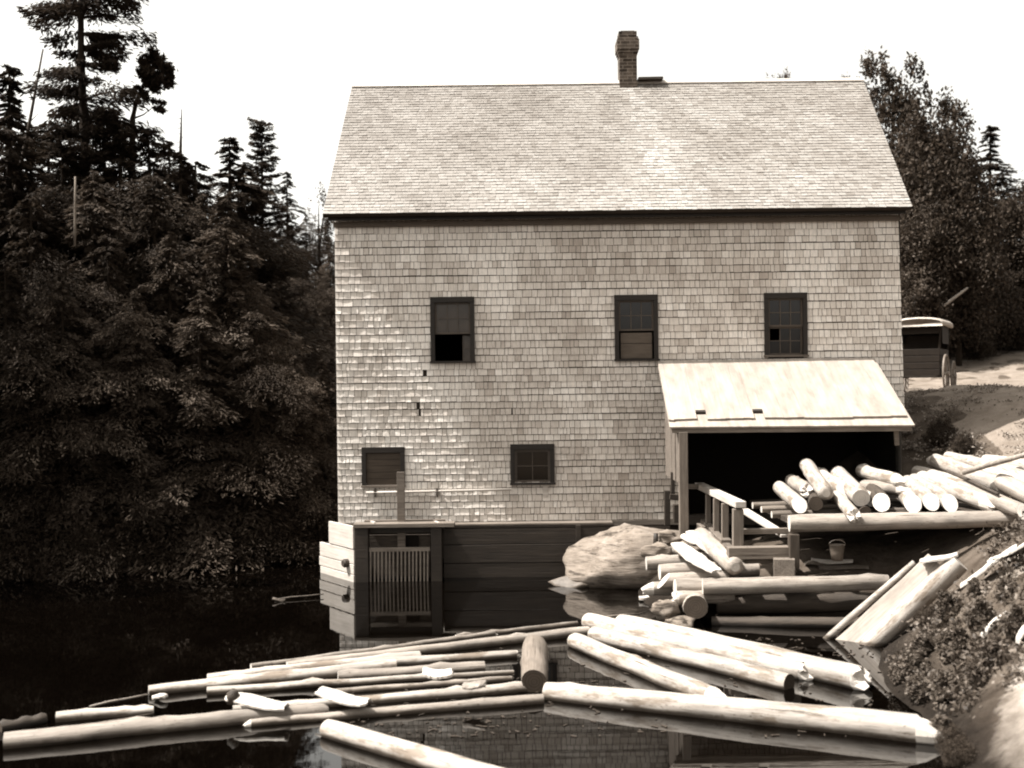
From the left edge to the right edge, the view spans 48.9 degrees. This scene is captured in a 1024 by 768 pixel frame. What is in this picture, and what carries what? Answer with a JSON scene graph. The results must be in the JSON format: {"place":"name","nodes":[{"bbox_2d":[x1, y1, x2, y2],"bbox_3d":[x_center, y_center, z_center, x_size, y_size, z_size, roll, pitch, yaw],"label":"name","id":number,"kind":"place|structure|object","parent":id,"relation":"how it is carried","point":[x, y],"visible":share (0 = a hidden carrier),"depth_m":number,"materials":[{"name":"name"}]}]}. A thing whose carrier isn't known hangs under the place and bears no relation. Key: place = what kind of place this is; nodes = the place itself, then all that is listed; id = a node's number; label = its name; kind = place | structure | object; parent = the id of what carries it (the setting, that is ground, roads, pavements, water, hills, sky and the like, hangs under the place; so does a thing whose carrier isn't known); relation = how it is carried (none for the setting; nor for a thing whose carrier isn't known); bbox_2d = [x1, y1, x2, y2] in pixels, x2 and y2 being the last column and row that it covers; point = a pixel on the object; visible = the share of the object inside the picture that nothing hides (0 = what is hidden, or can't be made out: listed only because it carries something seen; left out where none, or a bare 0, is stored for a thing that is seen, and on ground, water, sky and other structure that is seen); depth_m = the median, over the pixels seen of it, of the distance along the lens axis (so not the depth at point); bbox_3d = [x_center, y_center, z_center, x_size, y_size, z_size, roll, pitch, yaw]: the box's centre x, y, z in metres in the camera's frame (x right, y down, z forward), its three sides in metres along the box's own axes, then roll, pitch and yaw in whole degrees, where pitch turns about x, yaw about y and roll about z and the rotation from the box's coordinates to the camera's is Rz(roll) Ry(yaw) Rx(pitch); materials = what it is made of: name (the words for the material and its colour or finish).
{"place":"outdoors","nodes":[
{"label":"outdoors","id":0,"kind":"place"},
{"bbox_2d":[0,558,951,767],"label":"water","id":1,"kind":"structure","parent":0,"point":[71,644],"depth_m":14.64,"materials":[{"name":"black liquid"}]},
{"bbox_2d":[55,704,153,722],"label":"floating log","id":2,"kind":"object","parent":1,"relation":"on","point":[90,714],"visible":0.96,"depth_m":12.65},
{"bbox_2d":[3,703,328,748],"bbox_3d":[-3.675,3.692,12.200,3.350,0.226,0.245,-1,0,-18],"label":"floating log","id":3,"kind":"object","parent":1,"relation":"on","point":[136,725],"visible":0.83,"depth_m":12.05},
{"bbox_2d":[148,659,396,695],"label":"floating log","id":4,"kind":"object","parent":1,"relation":"on","point":[265,677],"visible":0.67,"depth_m":14.05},
{"bbox_2d":[207,651,420,677],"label":"floating log","id":5,"kind":"object","parent":1,"relation":"on","point":[315,664],"visible":0.52,"depth_m":14.57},
{"bbox_2d":[319,521,354,581],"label":"wing wall","id":6,"kind":"structure","parent":1,"relation":"in","point":[339,562],"depth_m":21.70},
{"bbox_2d":[207,670,513,694],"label":"floating log","id":7,"kind":"object","parent":1,"relation":"on","point":[312,682],"visible":0.89,"depth_m":13.88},
{"bbox_2d":[250,631,497,667],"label":"floating log","id":8,"kind":"object","parent":1,"relation":"on","point":[415,643],"visible":0.56,"depth_m":15.76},
{"bbox_2d":[233,681,526,709],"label":"floating log","id":9,"kind":"object","parent":1,"relation":"on","point":[456,691],"visible":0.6,"depth_m":13.26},
{"bbox_2d":[244,694,543,726],"bbox_3d":[-1.290,3.687,12.686,3.389,0.146,0.160,-1,0,-14],"label":"floating log","id":10,"kind":"object","parent":1,"relation":"on","point":[495,702],"visible":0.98,"depth_m":12.67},
{"bbox_2d":[353,472,454,582],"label":"intake gate","id":11,"kind":"structure","parent":1,"relation":"in","point":[401,554],"depth_m":21.34,"materials":[{"name":"grey wood"}]},
{"bbox_2d":[320,719,502,767],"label":"floating log","id":12,"kind":"object","parent":1,"relation":"on","point":[410,752],"visible":0.98,"depth_m":11.16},
{"bbox_2d":[338,661,484,678],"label":"floating log","id":13,"kind":"object","parent":1,"relation":"on","point":[457,667],"visible":0.62,"depth_m":14.32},
{"bbox_2d":[336,676,511,692],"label":"floating log","id":14,"kind":"object","parent":1,"relation":"on","point":[453,682],"visible":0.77,"depth_m":13.77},
{"bbox_2d":[286,626,589,664],"bbox_3d":[-0.912,3.662,15.697,4.458,0.188,0.189,-1,0,-24],"label":"floating log","id":15,"kind":"object","parent":1,"relation":"on","point":[515,638],"visible":0.63,"depth_m":15.75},
{"bbox_2d":[358,650,520,666],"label":"floating log","id":16,"kind":"object","parent":1,"relation":"on","point":[432,659],"visible":0.73,"depth_m":14.99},
{"bbox_2d":[520,635,548,691],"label":"floating log","id":17,"kind":"object","parent":1,"relation":"on","point":[534,667],"visible":0.97,"depth_m":13.93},
{"bbox_2d":[349,635,893,737],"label":"bark scraps","id":18,"kind":"object","parent":1,"relation":"on","point":[502,716],"visible":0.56,"depth_m":12.46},
{"bbox_2d":[567,633,726,696],"bbox_3d":[1.617,3.608,14.339,0.270,0.255,3.452,-1,0,-26],"label":"floating log","id":19,"kind":"object","parent":1,"relation":"on","point":[637,665],"visible":0.8,"depth_m":14.14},
{"bbox_2d":[588,626,794,689],"bbox_3d":[2.267,3.609,14.880,0.283,0.267,3.452,-1,0,-39],"label":"floating log","id":20,"kind":"object","parent":1,"relation":"on","point":[745,671],"visible":0.87,"depth_m":14.60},
{"bbox_2d":[682,593,707,618],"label":"crib log","id":21,"kind":"object","parent":1,"relation":"on","point":[695,605],"visible":0.68,"depth_m":16.95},
{"bbox_2d":[702,573,889,594],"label":"crib log","id":22,"kind":"object","parent":21,"relation":"on","point":[763,585],"visible":0.94,"depth_m":17.03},
{"bbox_2d":[688,483,799,576],"bbox_3d":[3.885,2.402,19.010,1.315,1.165,3.785,-1,0,0],"label":"log slip","id":23,"kind":"object","parent":22,"relation":"on","point":[784,560],"visible":0.92,"depth_m":17.56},
{"bbox_2d":[788,511,1019,531],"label":"deck log","id":24,"kind":"object","parent":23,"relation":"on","point":[880,521],"visible":0.88,"depth_m":17.26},
{"bbox_2d":[917,471,997,510],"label":"piled log","id":25,"kind":"object","parent":24,"relation":"on","point":[974,498],"visible":0.68,"depth_m":17.95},
{"bbox_2d":[957,480,1023,519],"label":"bank log","id":26,"kind":"object","parent":24,"relation":"on","point":[1004,504],"visible":0.78,"depth_m":17.12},
{"bbox_2d":[581,613,812,680],"bbox_3d":[2.408,3.578,15.468,0.280,0.276,4.133,-1,0,-39],"label":"floating log","id":27,"kind":"object","parent":1,"relation":"on","point":[797,669],"visible":0.64,"depth_m":15.12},
{"bbox_2d":[542,682,940,743],"bbox_3d":[2.415,3.600,12.371,4.428,0.346,0.336,-1,0,24],"label":"floating log","id":28,"kind":"object","parent":1,"relation":"on","point":[896,726],"visible":0.85,"depth_m":12.12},
{"bbox_2d":[616,614,871,690],"bbox_3d":[2.951,3.561,15.153,0.337,0.318,4.446,-1,0,-36],"label":"floating log","id":29,"kind":"object","parent":1,"relation":"on","point":[842,674],"visible":0.56,"depth_m":13.99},
{"bbox_2d":[823,560,915,638],"bbox_3d":[5.010,3.175,16.052,1.443,1.359,0.099,-1,0,12],"label":"pole","id":30,"kind":"object","parent":1,"relation":"on","point":[841,625],"visible":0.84,"depth_m":16.00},
{"bbox_2d":[0,300,1023,767],"bbox_3d":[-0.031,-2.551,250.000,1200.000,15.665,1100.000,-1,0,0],"label":"ground","id":31,"kind":"structure","parent":0,"point":[994,728],"depth_m":17.83,"materials":[{"name":"soil"}]},
{"bbox_2d":[0,64,112,437],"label":"spruce tree","id":32,"kind":"object","parent":31,"relation":"on","point":[8,136],"visible":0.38,"depth_m":26.93,"materials":[{"name":"black plant"}]},
{"bbox_2d":[0,259,146,572],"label":"hemlock tree","id":33,"kind":"object","parent":31,"relation":"on","point":[7,468],"visible":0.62,"depth_m":23.07,"materials":[{"name":"black plant"}]},
{"bbox_2d":[0,141,167,408],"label":"hemlock tree","id":34,"kind":"object","parent":31,"relation":"on","point":[67,159],"visible":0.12,"depth_m":28.70,"materials":[{"name":"black plant"}]},
{"bbox_2d":[0,193,170,528],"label":"hemlock tree","id":35,"kind":"object","parent":31,"relation":"on","point":[32,247],"visible":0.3,"depth_m":24.66,"materials":[{"name":"black plant"}]},
{"bbox_2d":[16,0,164,262],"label":"pine tree","id":36,"kind":"object","parent":31,"relation":"on","point":[100,47],"visible":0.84,"depth_m":29.79,"materials":[{"name":"black plant"}]},
{"bbox_2d":[0,170,193,527],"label":"hemlock tree","id":37,"kind":"object","parent":31,"relation":"on","point":[88,188],"visible":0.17,"depth_m":25.80,"materials":[{"name":"black plant"}]},
{"bbox_2d":[0,279,196,583],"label":"hemlock tree","id":38,"kind":"object","parent":31,"relation":"on","point":[86,323],"visible":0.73,"depth_m":23.16,"materials":[{"name":"black plant"}]},
{"bbox_2d":[2,234,216,553],"bbox_3d":[-8.839,0.204,24.921,4.595,7.134,4.714,-1,0,0],"label":"hemlock tree","id":39,"kind":"object","parent":31,"relation":"on","point":[108,255],"visible":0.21,"depth_m":24.70,"materials":[{"name":"black plant"}]},
{"bbox_2d":[6,290,235,584],"bbox_3d":[-8.228,1.064,24.029,4.664,6.150,5.450,-1,0,0],"label":"hemlock tree","id":40,"kind":"object","parent":31,"relation":"on","point":[131,316],"visible":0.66,"depth_m":23.54,"materials":[{"name":"black plant"}]},
{"bbox_2d":[0,117,246,418],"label":"hemlock tree","id":41,"kind":"object","parent":31,"relation":"on","point":[114,180],"visible":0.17,"depth_m":28.93,"materials":[{"name":"black plant"}]},
{"bbox_2d":[23,173,245,497],"bbox_3d":[-8.694,-0.979,26.848,6.416,8.236,6.155,-1,0,0],"label":"hemlock tree","id":42,"kind":"object","parent":31,"relation":"on","point":[148,253],"visible":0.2,"depth_m":26.59,"materials":[{"name":"black plant"}]},
{"bbox_2d":[125,46,178,251],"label":"crooked pine","id":43,"kind":"object","parent":31,"relation":"on","point":[155,72],"visible":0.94,"depth_m":30.86,"materials":[{"name":"black plant"}]},
{"bbox_2d":[0,355,337,584],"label":"undergrowth","id":44,"kind":"object","parent":31,"relation":"on","point":[331,404],"visible":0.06,"depth_m":23.07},
{"bbox_2d":[0,514,337,582],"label":"shore brush","id":45,"kind":"object","parent":31,"relation":"on","point":[89,567],"visible":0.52,"depth_m":22.99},
{"bbox_2d":[52,128,308,426],"bbox_3d":[-9.443,-2.545,30.219,8.515,8.573,8.182,-1,0,0],"label":"hemlock tree","id":46,"kind":"object","parent":31,"relation":"on","point":[152,154],"visible":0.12,"depth_m":29.49,"materials":[{"name":"black plant"}]},
{"bbox_2d":[98,231,276,534],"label":"hemlock tree","id":47,"kind":"object","parent":31,"relation":"on","point":[169,294],"visible":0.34,"depth_m":25.41,"materials":[{"name":"black plant"}]},
{"bbox_2d":[92,289,303,579],"bbox_3d":[-6.587,1.059,24.290,4.600,6.258,5.665,-1,0,0],"label":"hemlock tree","id":48,"kind":"object","parent":31,"relation":"on","point":[209,416],"visible":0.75,"depth_m":23.84,"materials":[{"name":"black plant"}]},
{"bbox_2d":[79,161,334,416],"bbox_3d":[-8.529,-2.110,30.654,8.440,7.874,8.407,-1,0,0],"label":"hemlock tree","id":49,"kind":"object","parent":31,"relation":"on","point":[252,242],"visible":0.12,"depth_m":30.46,"materials":[{"name":"black plant"}]},
{"bbox_2d":[127,141,299,368],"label":"hemlock tree","id":50,"kind":"object","parent":31,"relation":"on","point":[169,170],"visible":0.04,"depth_m":31.82,"materials":[{"name":"black plant"}]},
{"bbox_2d":[137,109,303,449],"bbox_3d":[-8.391,-2.574,28.870,6.325,9.011,4.989,-1,0,-15],"label":"spruce tree","id":51,"kind":"object","parent":31,"relation":"on","point":[180,189],"visible":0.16,"depth_m":28.96,"materials":[{"name":"black plant"}]},
{"bbox_2d":[113,196,331,552],"bbox_3d":[-6.898,-0.449,26.386,6.968,8.032,5.427,-1,0,38],"label":"hemlock tree","id":52,"kind":"object","parent":31,"relation":"on","point":[226,218],"visible":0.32,"depth_m":26.21,"materials":[{"name":"black plant"}]},
{"bbox_2d":[145,194,305,437],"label":"hemlock tree","id":53,"kind":"object","parent":31,"relation":"on","point":[203,215],"visible":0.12,"depth_m":27.89,"materials":[{"name":"black plant"}]},
{"bbox_2d":[152,310,336,567],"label":"hemlock tree","id":54,"kind":"object","parent":31,"relation":"on","point":[255,381],"visible":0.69,"depth_m":24.40,"materials":[{"name":"black plant"}]},
{"bbox_2d":[161,259,331,502],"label":"hemlock tree","id":55,"kind":"object","parent":31,"relation":"on","point":[275,343],"visible":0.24,"depth_m":26.60,"materials":[{"name":"black plant"}]},
{"bbox_2d":[197,137,336,396],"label":"spruce tree","id":56,"kind":"object","parent":31,"relation":"on","point":[245,200],"visible":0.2,"depth_m":32.96,"materials":[{"name":"black plant"}]},
{"bbox_2d":[239,117,311,370],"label":"spruce tree","id":57,"kind":"object","parent":31,"relation":"on","point":[258,128],"visible":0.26,"depth_m":34.89,"materials":[{"name":"black plant"}]},
{"bbox_2d":[214,160,336,405],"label":"hemlock tree","id":58,"kind":"object","parent":31,"relation":"on","point":[247,170],"visible":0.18,"depth_m":33.91,"materials":[{"name":"black plant"}]},
{"bbox_2d":[236,355,337,540],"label":"hemlock tree","id":59,"kind":"object","parent":31,"relation":"on","point":[305,499],"visible":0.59,"depth_m":25.36,"materials":[{"name":"black plant"}]},
{"bbox_2d":[269,171,326,303],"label":"spruce tree","id":60,"kind":"object","parent":31,"relation":"on","point":[291,233],"visible":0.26,"depth_m":53.96,"materials":[{"name":"black plant"}]},
{"bbox_2d":[279,259,336,370],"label":"hemlock tree","id":61,"kind":"object","parent":31,"relation":"on","point":[313,299],"visible":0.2,"depth_m":39.88,"materials":[{"name":"black plant"}]},
{"bbox_2d":[280,358,337,534],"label":"hemlock tree","id":62,"kind":"object","parent":31,"relation":"on","point":[322,381],"visible":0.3,"depth_m":26.24,"materials":[{"name":"black plant"}]},
{"bbox_2d":[295,252,335,363],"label":"hemlock tree","id":63,"kind":"object","parent":31,"relation":"on","point":[328,270],"visible":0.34,"depth_m":41.92,"materials":[{"name":"black plant"}]},
{"bbox_2d":[301,181,334,282],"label":"sapling","id":64,"kind":"object","parent":31,"relation":"on","point":[319,260],"visible":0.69,"depth_m":54.95,"materials":[{"name":"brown plant"}]},
{"bbox_2d":[443,520,669,577],"bbox_3d":[0.868,3.525,21.742,4.350,1.717,0.375,-1,0,0],"label":"plank bulkhead","id":65,"kind":"object","parent":31,"relation":"on","point":[503,551],"visible":0.36,"depth_m":21.59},
{"bbox_2d":[323,31,911,558],"bbox_3d":[2.109,-2.162,25.012,11.475,11.271,6.736,-1,0,0],"label":"sawmill","id":66,"kind":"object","parent":31,"relation":"on","point":[535,281],"visible":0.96,"depth_m":22.00,"materials":[{"name":"wood"}]},
{"bbox_2d":[361,447,405,487],"bbox_3d":[-2.510,1.621,21.959,0.870,0.782,0.096,-1,0,0],"label":"window","id":67,"kind":"structure","parent":66,"relation":"in","point":[378,468],"depth_m":21.98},
{"bbox_2d":[430,296,475,362],"bbox_3d":[-1.160,-1.054,21.988,0.890,1.292,0.155,-1,0,0],"label":"window","id":68,"kind":"structure","parent":66,"relation":"in","point":[447,316],"depth_m":21.99,"materials":[{"name":"glass"}]},
{"bbox_2d":[510,444,555,484],"bbox_3d":[0.400,1.566,21.968,0.890,0.792,0.114,-1,0,0],"label":"window","id":69,"kind":"structure","parent":66,"relation":"in","point":[533,464],"depth_m":21.99,"materials":[{"name":"glass"}]},
{"bbox_2d":[614,294,659,360],"bbox_3d":[2.425,-1.094,21.968,0.880,1.292,0.114,-1,0,0],"label":"window","id":70,"kind":"structure","parent":66,"relation":"in","point":[630,314],"depth_m":22.00,"materials":[{"name":"glass"}]},
{"bbox_2d":[764,292,808,356],"bbox_3d":[5.340,-1.154,21.985,0.870,1.252,0.149,-1,0,0],"label":"window","id":71,"kind":"structure","parent":66,"relation":"in","point":[785,315],"depth_m":22.02,"materials":[{"name":"glass"}]},
{"bbox_2d":[563,523,691,588],"bbox_3d":[2.357,3.490,20.890,2.833,1.722,1.753,-1,0,0],"label":"boulder","id":72,"kind":"object","parent":31,"relation":"on","point":[611,557],"visible":0.45,"depth_m":20.32,"materials":[{"name":"stone"}]},
{"bbox_2d":[641,581,672,595],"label":"crib log","id":73,"kind":"object","parent":31,"relation":"on","point":[651,588],"visible":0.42,"depth_m":17.80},
{"bbox_2d":[658,562,759,579],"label":"crib log","id":74,"kind":"object","parent":73,"relation":"on","point":[748,570],"visible":0.49,"depth_m":17.95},
{"bbox_2d":[645,552,714,569],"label":"crib log","id":75,"kind":"object","parent":31,"relation":"on","point":[652,562],"visible":0.36,"depth_m":18.60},
{"bbox_2d":[694,527,742,574],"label":"slip log","id":76,"kind":"object","parent":75,"relation":"on","point":[713,546],"visible":0.88,"depth_m":17.88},
{"bbox_2d":[711,616,859,627],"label":"crib log","id":77,"kind":"object","parent":31,"relation":"on","point":[808,622],"visible":0.66,"depth_m":16.93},
{"bbox_2d":[657,358,914,543],"bbox_3d":[4.912,1.126,20.843,4.355,3.249,2.715,-1,0,0],"label":"lean to","id":78,"kind":"object","parent":31,"relation":"on","point":[795,395],"visible":0.91,"depth_m":20.38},
{"bbox_2d":[716,592,871,613],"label":"crib log","id":79,"kind":"object","parent":31,"relation":"on","point":[780,603],"visible":0.83,"depth_m":17.30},
{"bbox_2d":[750,495,1023,522],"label":"deck floor","id":80,"kind":"structure","parent":31,"relation":"on","point":[961,507],"depth_m":18.11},
{"bbox_2d":[760,502,903,512],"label":"cross log","id":81,"kind":"object","parent":80,"relation":"on","point":[767,509],"visible":0.3,"depth_m":18.66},
{"bbox_2d":[808,491,822,510],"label":"piled log","id":82,"kind":"object","parent":81,"relation":"on","point":[815,501],"visible":0.65,"depth_m":17.91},
{"bbox_2d":[799,458,833,499],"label":"piled log","id":83,"kind":"object","parent":82,"relation":"on","point":[820,486],"visible":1,"depth_m":18.32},
{"bbox_2d":[851,502,870,512],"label":"piled log","id":84,"kind":"object","parent":80,"relation":"on","point":[864,509],"visible":0.22,"depth_m":17.75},
{"bbox_2d":[830,466,869,505],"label":"piled log","id":85,"kind":"object","parent":84,"relation":"on","point":[856,493],"visible":0.85,"depth_m":18.08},
{"bbox_2d":[836,554,939,642],"bbox_3d":[5.298,3.130,15.802,0.101,1.815,0.362,29,18,-46],"label":"skid","id":86,"kind":"object","parent":31,"relation":"on","point":[871,618],"visible":0.6,"depth_m":15.79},
{"bbox_2d":[859,46,931,219],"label":"leafy tree","id":87,"kind":"object","parent":31,"relation":"on","point":[870,72],"visible":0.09,"depth_m":42.80,"materials":[{"name":"black plant"}]},
{"bbox_2d":[858,557,967,645],"bbox_3d":[5.517,3.108,15.602,0.302,1.848,0.324,45,13,13],"label":"skid","id":88,"kind":"object","parent":31,"relation":"on","point":[886,630],"visible":0.87,"depth_m":15.46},
{"bbox_2d":[900,188,970,348],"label":"leafy tree","id":89,"kind":"object","parent":31,"relation":"on","point":[922,291],"visible":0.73,"depth_m":38.73,"materials":[{"name":"grey plant"}]},
{"bbox_2d":[911,466,962,481],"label":"piled log","id":90,"kind":"object","parent":31,"relation":"on","point":[916,469],"visible":0.25,"depth_m":19.38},
{"bbox_2d":[926,454,1007,495],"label":"bank log","id":91,"kind":"object","parent":90,"relation":"on","point":[981,477],"visible":0.71,"depth_m":18.85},
{"bbox_2d":[885,85,990,333],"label":"leafy tree","id":92,"kind":"object","parent":31,"relation":"on","point":[918,162],"visible":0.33,"depth_m":40.25,"materials":[{"name":"grey plant"}]},
{"bbox_2d":[919,415,959,450],"bbox_3d":[8.497,0.968,22.292,0.672,0.803,0.664,-1,0,-35],"label":"bush","id":93,"kind":"object","parent":31,"relation":"on","point":[934,431],"visible":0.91,"depth_m":22.21,"materials":[{"name":"black plant"}]},
{"bbox_2d":[867,511,1023,718],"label":"weeds","id":94,"kind":"object","parent":31,"relation":"on","point":[1009,535],"visible":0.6,"depth_m":13.05,"materials":[{"name":"grey plant"}]},
{"bbox_2d":[928,588,963,625],"bbox_3d":[5.545,2.859,14.335,0.413,0.525,0.410,-1,0,-27],"label":"bush","id":95,"kind":"object","parent":31,"relation":"on","point":[940,612],"visible":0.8,"depth_m":14.27,"materials":[{"name":"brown plant"}]},
{"bbox_2d":[934,624,974,664],"bbox_3d":[5.128,3.043,13.066,0.443,0.504,0.439,-1,0,0],"label":"bush","id":96,"kind":"object","parent":31,"relation":"on","point":[952,633],"visible":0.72,"depth_m":13.02,"materials":[{"name":"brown plant"}]},
{"bbox_2d":[939,737,980,767],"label":"bush","id":97,"kind":"object","parent":31,"relation":"on","point":[949,758],"visible":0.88,"depth_m":10.66,"materials":[{"name":"brown plant"}]},
{"bbox_2d":[901,409,1021,502],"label":"weeds","id":98,"kind":"object","parent":31,"relation":"on","point":[921,449],"visible":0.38,"depth_m":22.23,"materials":[{"name":"black plant"}]},
{"bbox_2d":[910,147,1014,365],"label":"leafy tree","id":99,"kind":"object","parent":31,"relation":"on","point":[978,238],"visible":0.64,"depth_m":39.19,"materials":[{"name":"grey plant"}]},
{"bbox_2d":[902,382,1023,453],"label":"grass","id":100,"kind":"structure","parent":31,"relation":"on","point":[977,385],"depth_m":24.50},
{"bbox_2d":[961,595,996,637],"bbox_3d":[5.495,2.742,13.220,0.469,0.525,0.455,-1,0,0],"label":"bush","id":101,"kind":"object","parent":31,"relation":"on","point":[980,606],"visible":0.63,"depth_m":13.13,"materials":[{"name":"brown plant"}]},
{"bbox_2d":[943,252,1023,358],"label":"bush","id":102,"kind":"object","parent":31,"relation":"on","point":[1008,324],"visible":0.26,"depth_m":41.23,"materials":[{"name":"black plant"}]},
{"bbox_2d":[973,125,1023,293],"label":"spruce tree","id":103,"kind":"object","parent":31,"relation":"on","point":[990,136],"visible":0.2,"depth_m":46.72,"materials":[{"name":"black plant"}]},
{"bbox_2d":[986,170,1023,321],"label":"leafy tree","id":104,"kind":"object","parent":31,"relation":"on","point":[1015,207],"visible":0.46,"depth_m":45.30,"materials":[{"name":"black plant"}]},
{"bbox_2d":[996,600,1023,644],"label":"bush","id":105,"kind":"object","parent":31,"relation":"on","point":[1009,625],"visible":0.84,"depth_m":12.38,"materials":[{"name":"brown plant"}]},
{"bbox_2d":[0,0,1023,284],"label":"sky","id":106,"kind":"structure","parent":0,"point":[291,65],"materials":[{"name":"white"}]},
{"bbox_2d":[906,347,1023,458],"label":"road","id":107,"kind":"structure","parent":0,"point":[989,412],"depth_m":24.21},
{"bbox_2d":[901,317,956,391],"bbox_3d":[12.104,-0.827,33.050,1.549,2.171,2.534,-1,0,29],"label":"covered carriage","id":108,"kind":"object","parent":107,"relation":"on","point":[924,342],"visible":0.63,"depth_m":32.33,"materials":[{"name":"paint"}]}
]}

